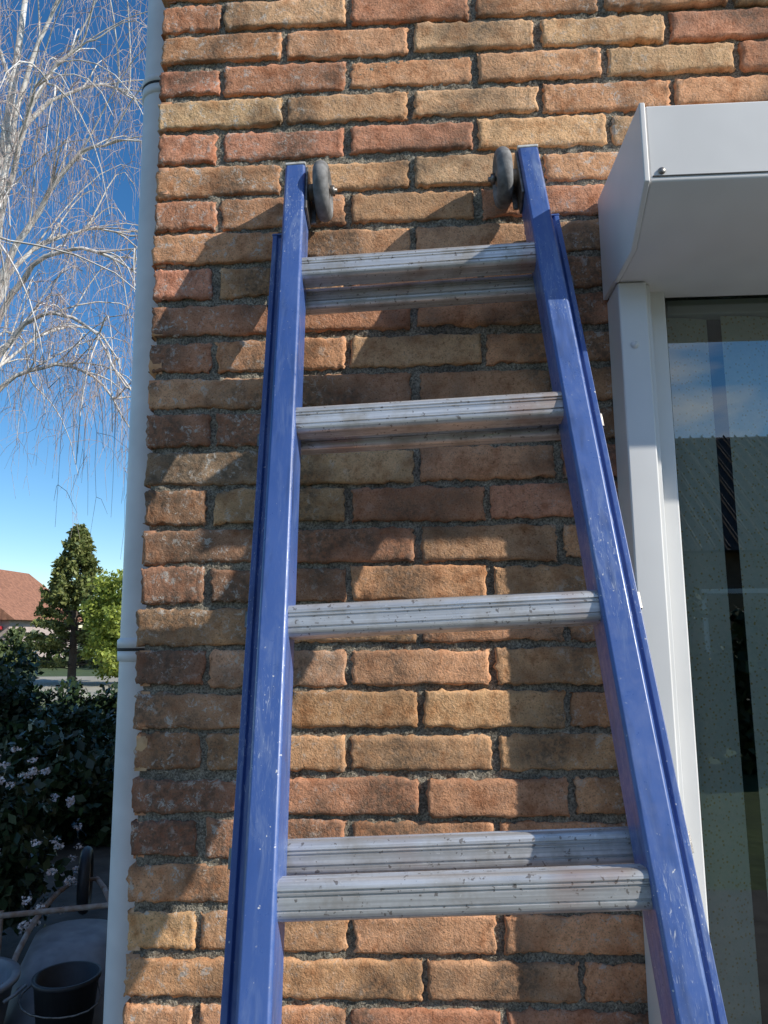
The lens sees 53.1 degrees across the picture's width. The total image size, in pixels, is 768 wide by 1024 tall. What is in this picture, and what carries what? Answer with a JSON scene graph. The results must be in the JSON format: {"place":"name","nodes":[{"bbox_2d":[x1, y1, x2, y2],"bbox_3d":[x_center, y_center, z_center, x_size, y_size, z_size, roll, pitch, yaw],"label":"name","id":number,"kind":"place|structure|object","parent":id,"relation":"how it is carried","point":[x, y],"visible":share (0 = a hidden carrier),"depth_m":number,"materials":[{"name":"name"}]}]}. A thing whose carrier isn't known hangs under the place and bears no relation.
{"place":"outdoors","nodes":[
{"label":"outdoors","id":0,"kind":"place"},
{"bbox_2d":[0,818,110,964],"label":"paving","id":1,"kind":"structure","parent":0,"point":[10,940],"depth_m":4.76,"materials":[{"name":"concrete"}]},
{"bbox_2d":[0,956,26,1023],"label":"garden tub","id":2,"kind":"object","parent":1,"relation":"on","point":[10,971],"visible":1,"depth_m":3.01,"materials":[{"name":"grey metal"}]},
{"bbox_2d":[0,746,83,935],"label":"flowering shrub","id":3,"kind":"object","parent":1,"relation":"on","point":[24,811],"visible":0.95,"depth_m":3.78,"materials":[{"name":"green plant"}]},
{"bbox_2d":[0,846,108,1023],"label":"wheelbarrow","id":4,"kind":"object","parent":1,"relation":"on","point":[72,940],"visible":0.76,"depth_m":3.35,"materials":[{"name":"metal"}]},
{"bbox_2d":[17,961,101,1023],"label":"bucket","id":5,"kind":"object","parent":1,"relation":"on","point":[65,992],"visible":1,"depth_m":2.92,"materials":[{"name":"black plastic"}]},
{"bbox_2d":[125,1,176,1004],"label":"side bricks","id":6,"kind":"object","parent":1,"relation":"on","point":[141,743],"visible":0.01,"depth_m":1.22,"materials":[{"name":"brown brick"}]},
{"bbox_2d":[220,144,727,1023],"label":"ladder","id":7,"kind":"object","parent":1,"relation":"on","point":[642,860],"visible":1,"depth_m":0.84,"materials":[{"name":"blue metal"}]},
{"bbox_2d":[718,462,767,921],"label":"room back","id":8,"kind":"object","parent":1,"relation":"on","point":[746,733],"depth_m":4.18,"materials":[{"name":"grey paint"}]},
{"bbox_2d":[706,320,731,461],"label":"room ceiling","id":9,"kind":"structure","parent":8,"relation":"attached to","point":[720,408],"depth_m":3.09,"materials":[{"name":"white paint"}]},
{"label":"front bricks","id":10,"kind":"object","parent":1,"relation":"on","visible":0},
{"bbox_2d":[122,0,767,1023],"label":"front bricks","id":11,"kind":"object","parent":10,"relation":"attached to","point":[450,980],"visible":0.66,"depth_m":1.22,"materials":[{"name":"brown brick"}]},
{"bbox_2d":[131,0,647,1023],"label":"mortar bed","id":12,"kind":"object","parent":11,"relation":"attached to","point":[347,732],"visible":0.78,"depth_m":1.21,"materials":[{"name":"grey concrete"}]},
{"bbox_2d":[12,645,115,770],"bbox_3d":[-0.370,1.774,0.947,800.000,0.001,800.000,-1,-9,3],"label":"ground","id":13,"kind":"structure","parent":0,"point":[81,671],"depth_m":34.89,"materials":[{"name":"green plant"}]},
{"bbox_2d":[0,646,44,698],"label":"yew bush","id":14,"kind":"object","parent":13,"relation":"on","point":[22,663],"visible":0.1,"depth_m":11.32,"materials":[{"name":"green plant"}]},
{"bbox_2d":[0,620,77,657],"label":"walls","id":15,"kind":"structure","parent":13,"relation":"on","point":[6,624],"depth_m":41.17,"materials":[{"name":"white paint"}]},
{"bbox_2d":[0,569,81,621],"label":"roof","id":16,"kind":"structure","parent":15,"relation":"on","point":[20,595],"depth_m":43.69,"materials":[{"name":"red tile"}]},
{"bbox_2d":[0,716,114,850],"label":"laurel bush","id":17,"kind":"object","parent":13,"relation":"on","point":[87,782],"visible":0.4,"depth_m":5.85,"materials":[{"name":"green plant"}]},
{"bbox_2d":[0,666,116,770],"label":"evergreen shrub","id":18,"kind":"object","parent":13,"relation":"on","point":[17,705],"visible":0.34,"depth_m":8.46,"materials":[{"name":"green plant"}]},
{"bbox_2d":[0,623,117,670],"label":"distant hedge","id":19,"kind":"object","parent":13,"relation":"on","point":[14,637],"visible":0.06,"depth_m":39.25,"materials":[{"name":"green plant"}]},
{"bbox_2d":[0,0,147,559],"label":"birch tree","id":20,"kind":"object","parent":13,"relation":"on","point":[12,138],"visible":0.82,"depth_m":11.05,"materials":[{"name":"white plant"}]},
{"bbox_2d":[33,676,117,733],"bbox_3d":[-5.024,3.280,12.962,7.128,1.072,1.217,-1,-9,3],"label":"garden hedge","id":21,"kind":"object","parent":13,"relation":"on","point":[72,698],"visible":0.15,"depth_m":12.73,"materials":[{"name":"green plant"}]},
{"bbox_2d":[30,676,117,730],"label":"path","id":22,"kind":"structure","parent":0,"point":[91,684],"depth_m":26.98,"materials":[{"name":"grey concrete"}]},
{"bbox_2d":[11,523,115,680],"bbox_3d":[-10.937,3.138,26.972,3.380,5.656,3.710,-8,-12,41],"label":"conifer tree","id":23,"kind":"object","parent":22,"relation":"on","point":[67,593],"visible":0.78,"depth_m":26.75,"materials":[{"name":"green plant"}]},
{"bbox_2d":[77,569,122,682],"bbox_3d":[-8.505,3.805,25.567,3.321,3.877,3.230,-1,-9,3],"label":"leafy tree","id":24,"kind":"object","parent":22,"relation":"on","point":[102,641],"visible":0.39,"depth_m":24.96,"materials":[{"name":"green plant"}]},
{"bbox_2d":[0,0,147,629],"label":"sky","id":25,"kind":"structure","parent":0,"point":[30,537],"materials":[{"name":"blue"}]},
{"bbox_2d":[618,0,767,302],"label":"brick wall","id":26,"kind":"structure","parent":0,"point":[738,73],"depth_m":1.31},
{"bbox_2d":[754,922,767,1023],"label":"room floor","id":27,"kind":"structure","parent":0,"point":[761,934],"depth_m":3.50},
{"bbox_3d":[1.171,-0.408,1.225,1.457,0.060,0.067,-1,-9,3],"label":"frame head","id":28,"kind":"object","parent":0,"visible":0},
{"bbox_2d":[665,298,767,1023],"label":"window pane","id":29,"kind":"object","parent":28,"relation":"hanging from","point":[744,327],"visible":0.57,"depth_m":1.21,"materials":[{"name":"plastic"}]},
{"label":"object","id":30,"kind":"object","parent":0,"visible":0},
{"bbox_3d":[1.187,0.987,0.925,1.660,0.038,0.110,-1,-9,3],"label":"window sill","id":31,"kind":"object","parent":30,"relation":"attached to","visible":0},
{"bbox_2d":[607,282,679,1023],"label":"guide rail","id":32,"kind":"object","parent":31,"relation":"on","point":[636,448],"visible":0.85,"depth_m":1.12,"materials":[{"name":"white metal"}]},
{"bbox_2d":[631,341,638,347],"bbox_3d":[0.376,-0.251,1.149,0.012,0.012,0.003,-1,-9,3],"label":"rail screw cap","id":33,"kind":"object","parent":32,"relation":"attached to","point":[634,344],"visible":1,"depth_m":1.15,"materials":[{"name":"white plastic"}]},
{"bbox_2d":[646,285,684,816],"bbox_3d":[0.410,0.318,1.083,0.008,1.344,0.024,-1,-9,3],"label":"guide lip","id":34,"kind":"object","parent":32,"relation":"attached to","point":[665,554],"visible":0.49,"depth_m":1.11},
{"bbox_2d":[650,292,708,931],"bbox_3d":[0.429,0.272,1.151,0.039,1.414,0.085,-1,-9,3],"label":"frame","id":35,"kind":"object","parent":31,"relation":"on","point":[679,622],"visible":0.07,"depth_m":1.13,"materials":[{"name":"white plastic"}]},
{"bbox_2d":[598,101,767,299],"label":"roller shutter box","id":36,"kind":"object","parent":35,"relation":"attached to","point":[683,205],"visible":1,"depth_m":1.03,"materials":[{"name":"metal"}]},
{"bbox_2d":[664,297,709,936],"bbox_3d":[0.451,0.272,1.146,0.005,1.290,0.042,-1,-9,3],"label":"seal","id":37,"kind":"object","parent":35,"relation":"attached to","point":[687,624],"visible":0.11,"depth_m":1.14,"materials":[{"name":"rubber"}]},
{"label":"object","id":38,"kind":"object","parent":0,"visible":0},
{"bbox_2d":[103,0,166,1023],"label":"drain pipe","id":39,"kind":"object","parent":38,"relation":"attached to","point":[122,861],"visible":0.38,"depth_m":1.34,"materials":[{"name":"plastic"}]}
]}

